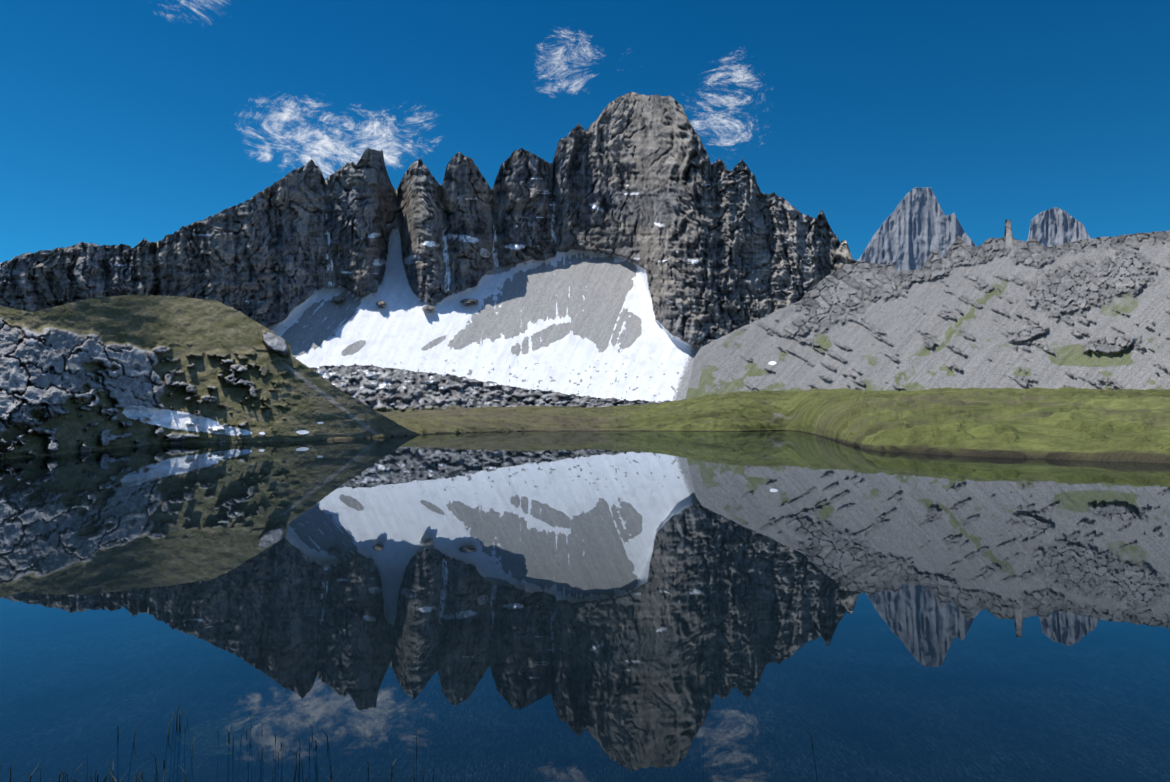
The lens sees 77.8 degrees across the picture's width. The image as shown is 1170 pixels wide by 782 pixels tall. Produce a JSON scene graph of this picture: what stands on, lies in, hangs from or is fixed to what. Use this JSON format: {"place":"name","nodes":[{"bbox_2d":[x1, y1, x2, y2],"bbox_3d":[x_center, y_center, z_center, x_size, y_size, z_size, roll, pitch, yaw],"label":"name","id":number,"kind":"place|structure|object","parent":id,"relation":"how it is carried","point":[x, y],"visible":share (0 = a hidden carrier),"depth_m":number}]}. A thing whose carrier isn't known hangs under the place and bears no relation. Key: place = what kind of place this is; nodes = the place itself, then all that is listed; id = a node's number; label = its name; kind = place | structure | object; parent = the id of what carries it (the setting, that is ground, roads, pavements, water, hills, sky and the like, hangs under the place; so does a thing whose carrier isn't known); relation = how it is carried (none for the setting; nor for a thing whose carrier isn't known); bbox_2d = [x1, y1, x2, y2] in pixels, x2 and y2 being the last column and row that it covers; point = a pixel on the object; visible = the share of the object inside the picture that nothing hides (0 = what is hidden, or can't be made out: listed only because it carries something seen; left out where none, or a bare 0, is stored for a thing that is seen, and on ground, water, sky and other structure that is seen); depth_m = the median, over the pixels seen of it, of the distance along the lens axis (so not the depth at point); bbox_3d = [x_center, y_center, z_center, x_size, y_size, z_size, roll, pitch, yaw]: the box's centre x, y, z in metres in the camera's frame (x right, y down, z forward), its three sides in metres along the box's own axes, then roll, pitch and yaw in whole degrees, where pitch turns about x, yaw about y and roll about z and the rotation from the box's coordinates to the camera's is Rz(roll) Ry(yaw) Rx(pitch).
{"place":"outdoors","nodes":[
{"label":"outdoors","id":0,"kind":"place"},
{"bbox_2d":[0,295,510,458],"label":"knoll","id":1,"kind":"structure","parent":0,"point":[102,373],"depth_m":58.25},
{"bbox_2d":[0,92,859,401],"bbox_3d":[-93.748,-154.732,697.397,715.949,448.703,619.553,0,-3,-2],"label":"massif","id":2,"kind":"structure","parent":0,"point":[630,246],"depth_m":650.85},
{"bbox_2d":[309,364,669,411],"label":"debris","id":3,"kind":"object","parent":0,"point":[379,389],"visible":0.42,"depth_m":348.12},
{"bbox_2d":[0,431,1169,781],"bbox_3d":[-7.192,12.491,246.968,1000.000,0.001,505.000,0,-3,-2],"label":"water","id":4,"kind":"structure","parent":0,"point":[630,607],"depth_m":6.13},
{"bbox_2d":[0,704,812,781],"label":"reeds","id":5,"kind":"object","parent":4,"relation":"in","point":[105,779],"visible":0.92,"depth_m":3.36},
{"bbox_2d":[0,0,1169,262],"label":"sky","id":6,"kind":"structure","parent":0,"point":[127,122]},
{"bbox_2d":[327,387,1169,462],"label":"meadow","id":7,"kind":"structure","parent":0,"point":[1119,425],"depth_m":72.16},
{"bbox_2d":[686,219,1169,398],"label":"ridge","id":8,"kind":"structure","parent":0,"point":[1007,310],"depth_m":288.76},
{"bbox_2d":[857,187,1090,271],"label":"peaks","id":9,"kind":"object","parent":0,"point":[916,228],"visible":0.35,"depth_m":1794.25}
]}

